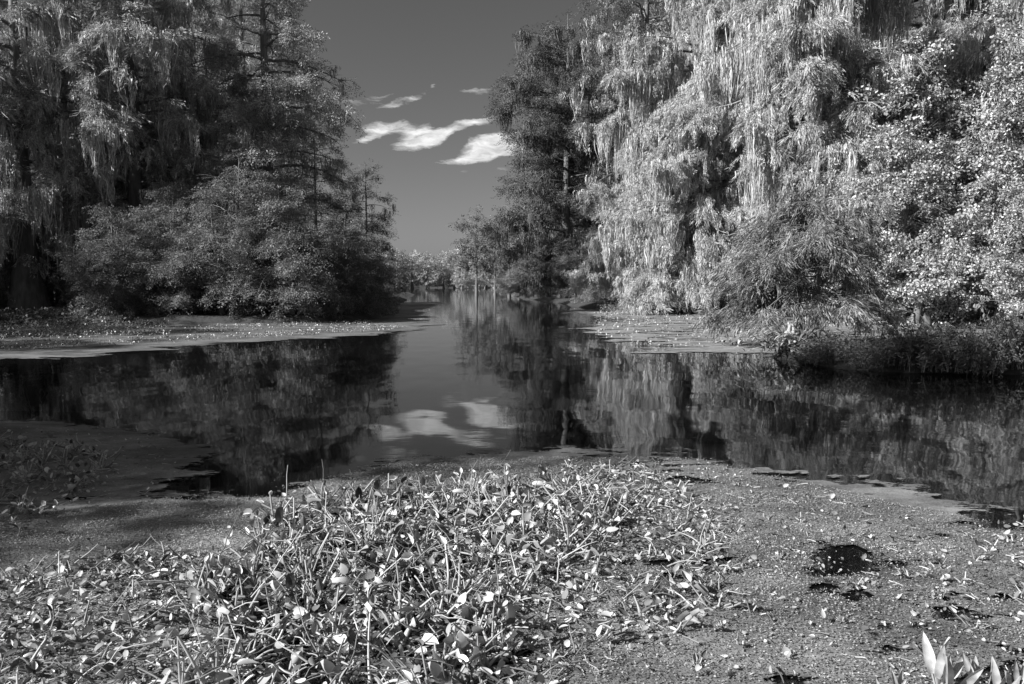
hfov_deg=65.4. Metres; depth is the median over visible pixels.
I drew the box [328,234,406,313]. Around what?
young cypress
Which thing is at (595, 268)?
weeping cypress
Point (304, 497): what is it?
water hyacinth
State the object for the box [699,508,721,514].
water hyacinth
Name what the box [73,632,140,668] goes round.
water hyacinth
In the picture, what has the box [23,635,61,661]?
water hyacinth
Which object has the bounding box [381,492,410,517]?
water hyacinth
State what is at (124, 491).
duckweed mat
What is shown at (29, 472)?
water hyacinth
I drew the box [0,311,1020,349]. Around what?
floating plants
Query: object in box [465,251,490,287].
distant cypress
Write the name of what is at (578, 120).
bald cypress
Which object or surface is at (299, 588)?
water hyacinth
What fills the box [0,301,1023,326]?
undergrowth
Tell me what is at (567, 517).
water hyacinth
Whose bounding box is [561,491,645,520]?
water hyacinth
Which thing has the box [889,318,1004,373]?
marsh shrub
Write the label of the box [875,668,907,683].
arrowhead plant
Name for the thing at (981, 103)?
broadleaf tree
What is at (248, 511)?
water hyacinth
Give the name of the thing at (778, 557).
water hyacinth
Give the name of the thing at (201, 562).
water hyacinth
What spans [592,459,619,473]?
water hyacinth
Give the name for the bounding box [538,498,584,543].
water hyacinth
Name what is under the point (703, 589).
water hyacinth
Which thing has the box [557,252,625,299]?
young cypress
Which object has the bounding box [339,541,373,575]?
water hyacinth
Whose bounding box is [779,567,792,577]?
water hyacinth
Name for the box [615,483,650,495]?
water hyacinth
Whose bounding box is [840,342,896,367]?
marsh shrub
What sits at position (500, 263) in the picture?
flat topped cypress
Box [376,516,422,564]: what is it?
water hyacinth
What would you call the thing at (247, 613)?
water hyacinth
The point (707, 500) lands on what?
water hyacinth
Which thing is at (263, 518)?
water hyacinth
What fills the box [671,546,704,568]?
water hyacinth
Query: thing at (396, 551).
water hyacinth
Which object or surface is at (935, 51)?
broadleaf tree
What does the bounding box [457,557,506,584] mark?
water hyacinth
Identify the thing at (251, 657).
water hyacinth
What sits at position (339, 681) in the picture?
water hyacinth
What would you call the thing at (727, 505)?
water hyacinth
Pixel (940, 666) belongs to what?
arrowhead plant
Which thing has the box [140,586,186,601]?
water hyacinth
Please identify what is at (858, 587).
water hyacinth
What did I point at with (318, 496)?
water hyacinth
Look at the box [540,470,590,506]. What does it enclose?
water hyacinth
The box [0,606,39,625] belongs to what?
water hyacinth
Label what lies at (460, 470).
water hyacinth
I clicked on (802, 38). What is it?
bald cypress
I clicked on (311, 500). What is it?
water hyacinth
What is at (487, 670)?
water hyacinth
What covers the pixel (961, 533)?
water hyacinth
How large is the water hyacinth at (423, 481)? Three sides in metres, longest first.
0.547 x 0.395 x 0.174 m
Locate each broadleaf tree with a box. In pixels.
[773,179,873,316]
[793,30,1023,310]
[820,112,1009,325]
[908,0,1023,303]
[909,55,1023,326]
[970,178,1023,325]
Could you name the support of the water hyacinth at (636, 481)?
on the water
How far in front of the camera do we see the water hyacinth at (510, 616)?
3.43 m
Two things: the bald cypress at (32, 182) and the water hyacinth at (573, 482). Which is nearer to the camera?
the water hyacinth at (573, 482)
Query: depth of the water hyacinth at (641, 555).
4.62 m
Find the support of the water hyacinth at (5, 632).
on the water
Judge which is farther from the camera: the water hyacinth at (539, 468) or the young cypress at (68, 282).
the young cypress at (68, 282)
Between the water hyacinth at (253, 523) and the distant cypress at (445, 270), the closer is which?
the water hyacinth at (253, 523)
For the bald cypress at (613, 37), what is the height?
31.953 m
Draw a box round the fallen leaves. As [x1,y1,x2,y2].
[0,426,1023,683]
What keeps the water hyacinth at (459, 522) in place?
on the water
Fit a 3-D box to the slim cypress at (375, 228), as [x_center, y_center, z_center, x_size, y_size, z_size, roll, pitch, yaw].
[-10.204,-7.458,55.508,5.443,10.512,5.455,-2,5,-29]
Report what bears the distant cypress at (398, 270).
on the bank at (420, 286)
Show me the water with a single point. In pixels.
(486, 369)
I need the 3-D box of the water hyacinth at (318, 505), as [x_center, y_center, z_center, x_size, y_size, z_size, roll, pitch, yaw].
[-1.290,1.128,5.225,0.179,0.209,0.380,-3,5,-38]
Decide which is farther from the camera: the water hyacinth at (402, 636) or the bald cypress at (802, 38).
the bald cypress at (802, 38)
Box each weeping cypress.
[559,144,694,305]
[598,70,782,315]
[678,120,746,278]
[760,93,949,320]
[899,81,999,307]
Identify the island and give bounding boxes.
[773,339,1023,374]
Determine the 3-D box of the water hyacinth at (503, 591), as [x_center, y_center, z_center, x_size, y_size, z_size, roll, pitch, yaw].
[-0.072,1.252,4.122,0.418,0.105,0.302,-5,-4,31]
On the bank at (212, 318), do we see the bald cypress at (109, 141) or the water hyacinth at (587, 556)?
the bald cypress at (109, 141)
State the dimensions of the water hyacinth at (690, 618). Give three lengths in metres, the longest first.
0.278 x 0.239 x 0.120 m
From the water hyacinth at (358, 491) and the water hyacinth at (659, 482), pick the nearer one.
the water hyacinth at (358, 491)
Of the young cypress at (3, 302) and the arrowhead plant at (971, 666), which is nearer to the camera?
the arrowhead plant at (971, 666)
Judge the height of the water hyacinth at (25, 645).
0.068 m
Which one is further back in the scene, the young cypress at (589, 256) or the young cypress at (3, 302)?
the young cypress at (589, 256)
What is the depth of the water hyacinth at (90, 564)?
4.39 m
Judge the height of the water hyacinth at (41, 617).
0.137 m
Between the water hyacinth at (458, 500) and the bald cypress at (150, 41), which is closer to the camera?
the water hyacinth at (458, 500)
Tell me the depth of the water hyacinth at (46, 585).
4.13 m
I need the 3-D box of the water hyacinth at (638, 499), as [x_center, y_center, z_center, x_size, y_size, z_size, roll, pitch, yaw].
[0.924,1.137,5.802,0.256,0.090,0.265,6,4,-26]
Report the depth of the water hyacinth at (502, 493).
5.38 m
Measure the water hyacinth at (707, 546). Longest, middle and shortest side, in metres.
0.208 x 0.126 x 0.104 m
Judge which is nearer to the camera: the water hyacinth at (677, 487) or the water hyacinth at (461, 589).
the water hyacinth at (461, 589)
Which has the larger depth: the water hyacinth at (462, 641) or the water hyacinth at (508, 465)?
the water hyacinth at (508, 465)
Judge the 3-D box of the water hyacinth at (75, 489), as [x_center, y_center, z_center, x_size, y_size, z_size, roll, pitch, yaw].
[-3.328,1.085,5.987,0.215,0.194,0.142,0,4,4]
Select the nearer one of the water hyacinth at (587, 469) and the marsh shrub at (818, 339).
the water hyacinth at (587, 469)
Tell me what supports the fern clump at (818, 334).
on the island
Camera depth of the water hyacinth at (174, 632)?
3.05 m
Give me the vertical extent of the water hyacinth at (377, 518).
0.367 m
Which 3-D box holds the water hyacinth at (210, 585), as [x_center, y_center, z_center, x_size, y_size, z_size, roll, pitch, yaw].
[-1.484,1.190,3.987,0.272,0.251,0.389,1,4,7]
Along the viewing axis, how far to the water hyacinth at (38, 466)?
6.75 m
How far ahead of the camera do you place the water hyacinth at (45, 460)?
7.03 m
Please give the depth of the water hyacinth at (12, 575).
4.25 m
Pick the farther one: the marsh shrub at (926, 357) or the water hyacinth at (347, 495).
the marsh shrub at (926, 357)
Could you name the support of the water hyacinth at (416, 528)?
on the water
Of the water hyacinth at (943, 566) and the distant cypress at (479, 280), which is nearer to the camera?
the water hyacinth at (943, 566)
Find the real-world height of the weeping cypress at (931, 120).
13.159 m
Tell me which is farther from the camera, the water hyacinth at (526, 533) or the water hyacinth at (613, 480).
the water hyacinth at (613, 480)
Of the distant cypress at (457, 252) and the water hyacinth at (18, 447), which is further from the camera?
the distant cypress at (457, 252)
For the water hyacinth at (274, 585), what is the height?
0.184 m
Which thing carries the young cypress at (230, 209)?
on the bank at (212, 318)
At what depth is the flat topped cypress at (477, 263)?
98.98 m
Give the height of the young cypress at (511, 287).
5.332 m
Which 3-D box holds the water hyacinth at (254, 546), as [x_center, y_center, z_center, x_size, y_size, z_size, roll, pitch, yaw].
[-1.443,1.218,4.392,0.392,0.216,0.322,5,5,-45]
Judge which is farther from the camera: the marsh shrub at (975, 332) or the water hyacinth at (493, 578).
the marsh shrub at (975, 332)
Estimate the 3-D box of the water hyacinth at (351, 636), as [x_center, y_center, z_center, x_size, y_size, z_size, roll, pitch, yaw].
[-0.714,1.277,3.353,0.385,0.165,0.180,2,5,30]
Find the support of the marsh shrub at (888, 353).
on the island
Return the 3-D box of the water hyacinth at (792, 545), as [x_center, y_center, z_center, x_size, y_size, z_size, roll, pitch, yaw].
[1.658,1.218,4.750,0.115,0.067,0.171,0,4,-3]
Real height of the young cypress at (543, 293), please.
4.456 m
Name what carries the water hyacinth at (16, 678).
on the water
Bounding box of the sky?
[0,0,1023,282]
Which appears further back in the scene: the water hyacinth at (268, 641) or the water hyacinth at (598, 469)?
the water hyacinth at (598, 469)
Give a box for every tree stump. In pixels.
[881,305,898,339]
[920,312,931,333]
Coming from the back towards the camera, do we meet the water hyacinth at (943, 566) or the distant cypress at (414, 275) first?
the distant cypress at (414, 275)
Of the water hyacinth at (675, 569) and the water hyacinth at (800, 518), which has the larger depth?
the water hyacinth at (800, 518)
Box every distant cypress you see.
[374,248,408,283]
[383,255,411,287]
[396,264,415,287]
[400,254,429,287]
[403,250,436,285]
[412,251,444,287]
[422,258,444,285]
[431,248,466,285]
[433,264,454,287]
[440,243,481,286]
[444,268,463,287]
[451,265,474,287]
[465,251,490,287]
[470,252,499,287]
[482,257,500,287]
[493,269,505,287]
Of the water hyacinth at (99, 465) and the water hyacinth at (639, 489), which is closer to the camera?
the water hyacinth at (639, 489)
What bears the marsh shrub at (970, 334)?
on the island
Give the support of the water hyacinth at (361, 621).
on the water
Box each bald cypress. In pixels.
[0,0,171,311]
[0,3,50,200]
[4,0,280,309]
[6,44,167,303]
[116,12,260,284]
[149,0,332,242]
[159,0,374,303]
[477,5,641,298]
[531,20,636,264]
[552,0,724,256]
[593,0,784,259]
[627,2,752,122]
[687,0,945,312]
[707,2,819,150]
[821,0,1002,212]
[919,0,1023,303]
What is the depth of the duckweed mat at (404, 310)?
49.42 m
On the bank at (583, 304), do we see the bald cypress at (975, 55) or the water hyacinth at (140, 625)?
the bald cypress at (975, 55)
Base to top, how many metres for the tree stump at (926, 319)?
0.860 m
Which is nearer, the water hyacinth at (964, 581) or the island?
the water hyacinth at (964, 581)
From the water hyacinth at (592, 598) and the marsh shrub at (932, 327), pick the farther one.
the marsh shrub at (932, 327)
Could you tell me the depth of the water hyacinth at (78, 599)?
3.95 m
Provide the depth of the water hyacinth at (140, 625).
3.65 m
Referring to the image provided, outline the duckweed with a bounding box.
[0,455,1023,683]
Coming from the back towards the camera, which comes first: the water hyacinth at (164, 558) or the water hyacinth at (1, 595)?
the water hyacinth at (164, 558)
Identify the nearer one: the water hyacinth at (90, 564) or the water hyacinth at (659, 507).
the water hyacinth at (90, 564)
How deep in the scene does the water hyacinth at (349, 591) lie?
3.60 m
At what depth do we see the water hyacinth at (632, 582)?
4.21 m
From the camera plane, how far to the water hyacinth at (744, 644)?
3.48 m
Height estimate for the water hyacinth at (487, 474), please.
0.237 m
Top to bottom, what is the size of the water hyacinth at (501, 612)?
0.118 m
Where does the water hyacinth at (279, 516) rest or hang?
on the water
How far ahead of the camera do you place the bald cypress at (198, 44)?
48.78 m
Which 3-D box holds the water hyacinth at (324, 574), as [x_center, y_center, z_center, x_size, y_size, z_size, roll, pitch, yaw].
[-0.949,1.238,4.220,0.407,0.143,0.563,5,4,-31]
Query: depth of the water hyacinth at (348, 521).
5.11 m
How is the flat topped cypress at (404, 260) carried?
in the water
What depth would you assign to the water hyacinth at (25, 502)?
5.65 m
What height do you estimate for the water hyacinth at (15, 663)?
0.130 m
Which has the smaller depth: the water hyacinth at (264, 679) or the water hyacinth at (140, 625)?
the water hyacinth at (264, 679)
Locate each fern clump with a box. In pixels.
[717,324,851,355]
[776,324,865,351]
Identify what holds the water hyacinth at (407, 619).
on the water
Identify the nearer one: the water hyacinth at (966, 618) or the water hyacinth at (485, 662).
the water hyacinth at (485, 662)
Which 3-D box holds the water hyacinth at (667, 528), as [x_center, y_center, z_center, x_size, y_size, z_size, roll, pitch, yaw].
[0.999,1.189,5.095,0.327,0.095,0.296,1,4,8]
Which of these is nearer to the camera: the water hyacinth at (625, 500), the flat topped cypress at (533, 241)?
the water hyacinth at (625, 500)
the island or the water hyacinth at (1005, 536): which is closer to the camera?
the water hyacinth at (1005, 536)
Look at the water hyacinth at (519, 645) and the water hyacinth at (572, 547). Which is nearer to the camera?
the water hyacinth at (519, 645)
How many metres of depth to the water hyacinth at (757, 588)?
4.11 m
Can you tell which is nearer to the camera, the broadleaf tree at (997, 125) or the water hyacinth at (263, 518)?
the water hyacinth at (263, 518)
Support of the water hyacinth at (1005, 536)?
on the water
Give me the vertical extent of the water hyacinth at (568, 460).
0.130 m
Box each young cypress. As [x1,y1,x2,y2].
[0,238,71,307]
[0,239,25,303]
[1,202,121,308]
[43,195,199,319]
[46,198,151,303]
[89,182,227,318]
[123,155,318,318]
[189,197,328,312]
[200,170,383,322]
[271,203,401,320]
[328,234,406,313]
[352,263,406,296]
[492,252,553,296]
[520,260,557,298]
[536,235,590,298]
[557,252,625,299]
[570,241,635,302]
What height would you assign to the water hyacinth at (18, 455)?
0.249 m
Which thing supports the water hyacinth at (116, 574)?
on the water
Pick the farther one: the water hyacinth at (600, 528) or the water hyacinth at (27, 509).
the water hyacinth at (27, 509)
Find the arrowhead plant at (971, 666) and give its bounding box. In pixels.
[962,652,1021,683]
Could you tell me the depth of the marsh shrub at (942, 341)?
14.98 m
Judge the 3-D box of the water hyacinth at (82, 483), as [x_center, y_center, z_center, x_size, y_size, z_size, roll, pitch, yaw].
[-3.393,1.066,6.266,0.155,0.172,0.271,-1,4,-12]
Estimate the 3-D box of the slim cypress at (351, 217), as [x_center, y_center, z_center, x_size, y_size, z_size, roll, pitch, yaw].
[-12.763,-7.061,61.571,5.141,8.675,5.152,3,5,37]
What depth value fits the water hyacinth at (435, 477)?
6.03 m
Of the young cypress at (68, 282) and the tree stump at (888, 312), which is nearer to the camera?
the tree stump at (888, 312)
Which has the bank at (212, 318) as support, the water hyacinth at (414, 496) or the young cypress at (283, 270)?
the young cypress at (283, 270)
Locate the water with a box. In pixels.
[0,283,1023,683]
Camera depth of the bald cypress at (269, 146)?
39.63 m
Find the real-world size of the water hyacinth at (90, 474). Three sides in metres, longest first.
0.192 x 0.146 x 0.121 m
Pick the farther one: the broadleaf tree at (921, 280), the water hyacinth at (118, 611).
the broadleaf tree at (921, 280)
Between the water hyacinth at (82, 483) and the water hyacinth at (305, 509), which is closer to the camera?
the water hyacinth at (305, 509)
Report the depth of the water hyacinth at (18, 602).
3.96 m
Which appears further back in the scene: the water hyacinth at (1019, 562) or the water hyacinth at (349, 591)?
the water hyacinth at (1019, 562)
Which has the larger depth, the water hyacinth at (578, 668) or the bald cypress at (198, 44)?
the bald cypress at (198, 44)
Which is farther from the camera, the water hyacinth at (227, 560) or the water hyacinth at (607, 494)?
the water hyacinth at (607, 494)
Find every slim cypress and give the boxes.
[280,135,355,280]
[328,198,363,246]
[335,161,405,300]
[368,235,409,297]
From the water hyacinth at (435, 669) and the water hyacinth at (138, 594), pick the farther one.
the water hyacinth at (138, 594)
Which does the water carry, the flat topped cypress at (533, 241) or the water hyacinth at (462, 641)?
the water hyacinth at (462, 641)
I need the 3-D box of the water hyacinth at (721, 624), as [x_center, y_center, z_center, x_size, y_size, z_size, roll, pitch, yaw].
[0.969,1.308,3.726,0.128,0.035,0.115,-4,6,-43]
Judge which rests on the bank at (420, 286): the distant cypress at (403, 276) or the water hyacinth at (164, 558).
the distant cypress at (403, 276)
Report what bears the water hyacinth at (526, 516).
on the water
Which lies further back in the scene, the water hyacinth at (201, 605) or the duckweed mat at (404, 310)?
the duckweed mat at (404, 310)
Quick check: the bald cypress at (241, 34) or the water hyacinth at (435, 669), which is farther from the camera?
the bald cypress at (241, 34)
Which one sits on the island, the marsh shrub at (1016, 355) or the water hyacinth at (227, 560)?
the marsh shrub at (1016, 355)
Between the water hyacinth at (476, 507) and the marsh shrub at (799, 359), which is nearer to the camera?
the water hyacinth at (476, 507)
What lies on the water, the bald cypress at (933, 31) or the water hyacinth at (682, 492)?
the water hyacinth at (682, 492)
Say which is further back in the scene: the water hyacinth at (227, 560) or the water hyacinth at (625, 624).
the water hyacinth at (227, 560)
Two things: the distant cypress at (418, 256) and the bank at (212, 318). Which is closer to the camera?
the bank at (212, 318)
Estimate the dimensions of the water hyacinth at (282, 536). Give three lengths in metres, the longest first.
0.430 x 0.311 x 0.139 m
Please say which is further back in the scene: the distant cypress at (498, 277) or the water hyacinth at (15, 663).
the distant cypress at (498, 277)
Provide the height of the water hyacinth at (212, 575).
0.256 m
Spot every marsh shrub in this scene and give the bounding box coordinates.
[779,334,857,365]
[787,330,854,352]
[801,334,866,363]
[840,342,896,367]
[843,331,921,365]
[864,320,983,372]
[882,319,963,344]
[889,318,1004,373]
[894,321,1005,372]
[918,325,958,347]
[950,335,1021,376]
[955,327,994,342]
[959,313,1023,371]
[981,295,1023,372]
[1006,343,1023,368]
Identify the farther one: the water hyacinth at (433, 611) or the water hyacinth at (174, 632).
the water hyacinth at (433, 611)
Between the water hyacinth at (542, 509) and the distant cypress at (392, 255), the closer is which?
the water hyacinth at (542, 509)
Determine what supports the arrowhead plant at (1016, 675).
in the water
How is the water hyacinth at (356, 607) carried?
on the water
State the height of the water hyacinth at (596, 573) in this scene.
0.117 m
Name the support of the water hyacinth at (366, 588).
on the water
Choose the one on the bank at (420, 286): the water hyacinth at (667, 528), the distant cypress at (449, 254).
the distant cypress at (449, 254)
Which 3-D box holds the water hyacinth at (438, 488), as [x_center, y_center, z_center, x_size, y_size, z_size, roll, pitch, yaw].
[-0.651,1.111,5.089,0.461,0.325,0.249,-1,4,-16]
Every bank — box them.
[0,292,413,325]
[160,285,502,287]
[514,292,1023,321]
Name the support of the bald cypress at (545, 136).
on the bank at (583, 304)
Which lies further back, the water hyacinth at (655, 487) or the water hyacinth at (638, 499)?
the water hyacinth at (655, 487)
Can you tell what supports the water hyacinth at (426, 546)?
on the water
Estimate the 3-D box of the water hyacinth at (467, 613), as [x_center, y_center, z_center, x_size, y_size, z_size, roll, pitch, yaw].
[-0.197,1.249,3.413,0.459,0.311,0.222,-3,5,-33]
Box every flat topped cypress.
[387,250,416,285]
[447,205,499,295]
[475,221,515,294]
[482,191,529,295]
[507,209,545,273]
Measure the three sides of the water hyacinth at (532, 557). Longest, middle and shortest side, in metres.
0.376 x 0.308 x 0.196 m
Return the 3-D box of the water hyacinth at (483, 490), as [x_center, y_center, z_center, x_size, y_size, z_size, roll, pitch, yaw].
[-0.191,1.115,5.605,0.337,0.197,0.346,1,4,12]
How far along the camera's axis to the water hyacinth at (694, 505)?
5.54 m
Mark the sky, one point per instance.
(426, 70)
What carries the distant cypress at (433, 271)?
on the bank at (420, 286)
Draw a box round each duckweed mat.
[0,311,444,358]
[0,421,1023,683]
[385,302,443,318]
[560,309,1023,356]
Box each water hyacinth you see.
[0,442,27,451]
[0,452,14,469]
[0,493,35,508]
[0,585,40,605]
[0,590,9,598]
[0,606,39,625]
[0,616,15,641]
[0,660,10,674]
[4,570,43,584]
[4,667,49,683]
[5,627,42,648]
[6,437,33,464]
[8,636,50,674]
[9,484,46,514]
[14,463,47,484]
[17,460,47,479]
[22,577,56,591]
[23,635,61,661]
[33,460,49,470]
[35,443,56,465]
[35,603,57,626]
[54,445,77,462]
[57,456,76,469]
[57,624,101,642]
[58,572,90,593]
[59,472,84,497]
[60,466,80,475]
[60,557,90,575]
[64,661,122,675]
[66,589,84,605]
[69,435,83,452]
[70,556,118,572]
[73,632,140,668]
[74,461,99,476]
[74,470,94,485]
[77,546,133,559]
[80,597,108,629]
[85,445,106,459]
[86,450,120,470]
[89,557,139,582]
[92,601,147,615]
[110,543,141,559]
[110,667,151,683]
[116,578,150,601]
[122,558,182,586]
[122,609,152,631]
[134,624,213,683]
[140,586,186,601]
[140,620,188,649]
[141,558,215,624]
[142,647,165,669]
[150,553,176,570]
[154,541,195,564]
[154,551,237,593]
[158,567,184,584]
[158,595,174,613]
[158,626,276,683]
[164,628,247,683]
[168,558,254,594]
[174,552,248,606]
[183,552,206,572]
[189,608,252,651]
[197,554,243,577]
[201,576,267,617]
[206,572,270,632]
[217,542,280,584]
[217,608,285,672]
[225,645,306,683]
[226,664,310,683]
[230,539,282,572]
[230,564,265,593]
[235,658,271,683]
[239,490,296,526]
[240,610,308,654]
[244,510,295,562]
[249,574,284,623]
[250,513,279,542]
[256,493,321,527]
[258,572,299,607]
[267,530,320,565]
[268,509,323,535]
[271,498,316,555]
[275,555,304,593]
[276,525,335,586]
[277,544,325,570]
[280,587,356,643]
[283,543,345,612]
[284,560,339,628]
[288,494,332,518]
[289,582,363,659]
[293,556,361,588]
[297,507,364,527]
[299,490,339,539]
[300,501,322,527]
[303,627,362,672]
[304,479,349,508]
[318,597,362,627]
[318,654,365,683]
[320,518,366,545]
[322,667,348,683]
[325,521,385,564]
[328,580,398,656]
[329,481,400,515]
[329,507,378,533]
[331,552,412,603]
[332,509,381,554]
[332,577,438,653]
[334,585,389,627]
[336,520,384,541]
[339,475,379,512]
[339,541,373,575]
[340,491,391,548]
[340,546,411,595]
[342,487,390,522]
[345,475,397,505]
[351,503,426,527]
[357,581,439,630]
[361,498,391,534]
[362,601,410,683]
[371,473,410,515]
[372,644,427,681]
[374,485,441,533]
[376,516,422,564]
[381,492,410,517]
[383,519,447,553]
[383,546,439,576]
[383,561,417,614]
[384,523,425,547]
[389,472,417,502]
[397,574,498,640]
[400,639,493,683]
[401,488,426,510]
[401,519,442,560]
[404,470,450,513]
[409,622,483,679]
[411,476,465,501]
[411,658,482,683]
[414,603,522,667]
[415,474,456,494]
[419,491,464,515]
[423,583,481,628]
[424,493,477,525]
[424,496,470,534]
[424,535,487,608]
[425,509,475,542]
[428,526,477,559]
[429,557,471,592]
[433,664,505,683]
[437,467,473,502]
[439,482,471,513]
[441,502,492,530]
[441,569,499,627]
[450,534,508,570]
[453,470,500,492]
[453,472,492,499]
[453,489,520,525]
[453,606,533,674]
[456,483,508,508]
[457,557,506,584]
[458,465,500,504]
[468,594,528,628]
[471,523,516,547]
[472,496,513,512]
[472,601,516,657]
[475,569,535,592]
[477,551,528,579]
[478,516,509,568]
[478,568,544,615]
[479,463,516,496]
[479,667,560,683]
[482,492,517,514]
[484,473,508,490]
[489,483,545,517]
[490,557,547,581]
[492,483,531,517]
[492,528,539,545]
[493,540,555,569]
[493,571,548,601]
[494,501,543,535]
[496,466,529,502]
[496,480,541,507]
[496,622,527,662]
[499,490,564,529]
[502,502,547,559]
[509,472,552,502]
[510,549,564,584]
[511,575,555,601]
[512,519,584,559]
[521,504,575,542]
[524,465,566,492]
[525,547,594,577]
[527,638,584,675]
[532,481,596,528]
[533,521,618,552]
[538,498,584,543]
[538,599,564,630]
[539,520,600,561]
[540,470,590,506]
[544,567,582,577]
[546,505,595,534]
[549,471,595,502]
[551,474,595,496]
[551,475,602,512]
[561,459,573,471]
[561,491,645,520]
[563,478,616,504]
[569,613,630,643]
[570,491,613,533]
[571,555,619,587]
[572,480,617,508]
[575,464,604,479]
[577,461,608,473]
[577,582,599,601]
[580,473,609,488]
[580,509,611,543]
[583,546,602,564]
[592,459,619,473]
[592,494,637,525]
[596,532,610,550]
[602,499,634,514]
[605,520,620,535]
[613,573,652,591]
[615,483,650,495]
[617,469,641,482]
[617,592,666,617]
[623,510,655,526]
[624,540,672,565]
[626,462,651,476]
[628,493,664,502]
[630,495,658,511]
[640,494,682,510]
[643,473,660,491]
[644,518,692,538]
[644,562,697,605]
[644,608,701,633]
[645,536,687,557]
[646,509,681,525]
[649,473,665,484]
[658,472,673,478]
[660,480,680,497]
[666,484,697,505]
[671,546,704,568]
[674,479,699,485]
[681,570,752,616]
[684,571,720,592]
[690,649,711,666]
[691,500,709,511]
[691,531,722,552]
[695,514,728,534]
[699,494,719,501]
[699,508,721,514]
[700,472,716,479]
[703,556,746,574]
[713,616,736,627]
[715,500,737,509]
[715,533,726,542]
[725,524,745,534]
[728,515,751,522]
[731,631,748,649]
[733,558,748,567]
[743,596,766,614]
[750,531,767,546]
[753,582,773,592]
[756,513,777,523]
[771,547,793,560]
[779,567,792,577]
[782,536,804,553]
[794,512,811,525]
[847,575,867,589]
[894,566,936,578]
[929,556,949,568]
[930,585,949,599]
[949,526,982,535]
[949,606,995,632]
[954,572,972,586]
[967,547,988,562]
[979,540,997,556]
[996,529,1022,542]
[1011,581,1023,598]
[1016,560,1023,569]
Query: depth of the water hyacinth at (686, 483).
6.28 m
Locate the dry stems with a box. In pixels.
[0,429,1023,683]
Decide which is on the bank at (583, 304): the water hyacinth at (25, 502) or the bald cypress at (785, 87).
the bald cypress at (785, 87)
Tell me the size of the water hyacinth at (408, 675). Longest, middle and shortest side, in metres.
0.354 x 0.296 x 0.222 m
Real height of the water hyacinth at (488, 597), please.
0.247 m
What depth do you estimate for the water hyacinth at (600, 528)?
5.11 m
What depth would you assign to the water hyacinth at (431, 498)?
5.13 m
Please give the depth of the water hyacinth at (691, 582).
4.12 m
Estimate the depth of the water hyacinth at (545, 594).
4.00 m
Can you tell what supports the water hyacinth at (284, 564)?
on the water
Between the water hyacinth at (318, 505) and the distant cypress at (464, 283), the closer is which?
the water hyacinth at (318, 505)
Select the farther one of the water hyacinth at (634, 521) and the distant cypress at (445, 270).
the distant cypress at (445, 270)
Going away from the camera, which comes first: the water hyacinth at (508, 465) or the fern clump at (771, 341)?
the water hyacinth at (508, 465)
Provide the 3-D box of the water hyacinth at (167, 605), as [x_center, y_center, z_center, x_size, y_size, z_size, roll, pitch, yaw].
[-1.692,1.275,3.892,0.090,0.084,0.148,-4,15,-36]
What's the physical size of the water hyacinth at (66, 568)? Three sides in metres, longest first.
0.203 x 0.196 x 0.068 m
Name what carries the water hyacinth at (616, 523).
on the water
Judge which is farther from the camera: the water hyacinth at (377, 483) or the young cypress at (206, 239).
the young cypress at (206, 239)
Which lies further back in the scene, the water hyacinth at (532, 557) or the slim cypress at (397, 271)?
the slim cypress at (397, 271)
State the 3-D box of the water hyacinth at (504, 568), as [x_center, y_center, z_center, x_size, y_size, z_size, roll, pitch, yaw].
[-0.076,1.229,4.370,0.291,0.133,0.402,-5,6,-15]
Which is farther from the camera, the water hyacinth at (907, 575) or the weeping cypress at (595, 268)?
the weeping cypress at (595, 268)
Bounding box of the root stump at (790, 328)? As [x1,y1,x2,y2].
[773,322,798,356]
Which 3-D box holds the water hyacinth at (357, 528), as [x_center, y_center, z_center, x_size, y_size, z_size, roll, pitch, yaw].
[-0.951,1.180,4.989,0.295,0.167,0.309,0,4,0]
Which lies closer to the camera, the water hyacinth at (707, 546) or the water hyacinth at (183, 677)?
the water hyacinth at (183, 677)
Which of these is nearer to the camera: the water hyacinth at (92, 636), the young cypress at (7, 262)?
the water hyacinth at (92, 636)
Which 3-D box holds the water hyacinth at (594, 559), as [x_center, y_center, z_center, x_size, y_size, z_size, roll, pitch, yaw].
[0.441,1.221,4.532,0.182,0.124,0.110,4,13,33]
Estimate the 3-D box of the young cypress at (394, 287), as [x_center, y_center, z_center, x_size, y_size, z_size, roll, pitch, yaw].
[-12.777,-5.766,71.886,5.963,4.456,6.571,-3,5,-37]
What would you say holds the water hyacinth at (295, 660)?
on the water
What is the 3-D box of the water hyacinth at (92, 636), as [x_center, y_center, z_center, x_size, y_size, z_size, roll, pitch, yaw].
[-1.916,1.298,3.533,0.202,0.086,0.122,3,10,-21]
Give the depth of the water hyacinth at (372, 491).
5.31 m
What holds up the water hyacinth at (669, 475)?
on the water
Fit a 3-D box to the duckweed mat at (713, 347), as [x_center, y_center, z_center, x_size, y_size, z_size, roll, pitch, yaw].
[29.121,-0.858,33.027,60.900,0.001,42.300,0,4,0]
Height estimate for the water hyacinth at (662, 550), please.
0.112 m
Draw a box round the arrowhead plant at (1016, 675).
[989,660,1023,683]
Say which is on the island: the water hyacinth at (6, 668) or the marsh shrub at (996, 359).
the marsh shrub at (996, 359)
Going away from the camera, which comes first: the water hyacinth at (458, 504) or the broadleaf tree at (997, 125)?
the water hyacinth at (458, 504)
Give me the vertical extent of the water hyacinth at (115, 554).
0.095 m
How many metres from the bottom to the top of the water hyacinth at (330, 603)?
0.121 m
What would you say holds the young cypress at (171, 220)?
on the bank at (212, 318)
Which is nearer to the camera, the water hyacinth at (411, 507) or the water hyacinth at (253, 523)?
the water hyacinth at (253, 523)
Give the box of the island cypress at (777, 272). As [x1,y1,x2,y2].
[689,163,910,343]
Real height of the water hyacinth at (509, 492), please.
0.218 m
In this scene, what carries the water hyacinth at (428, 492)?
on the water
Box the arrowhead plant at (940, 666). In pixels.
[922,630,983,683]

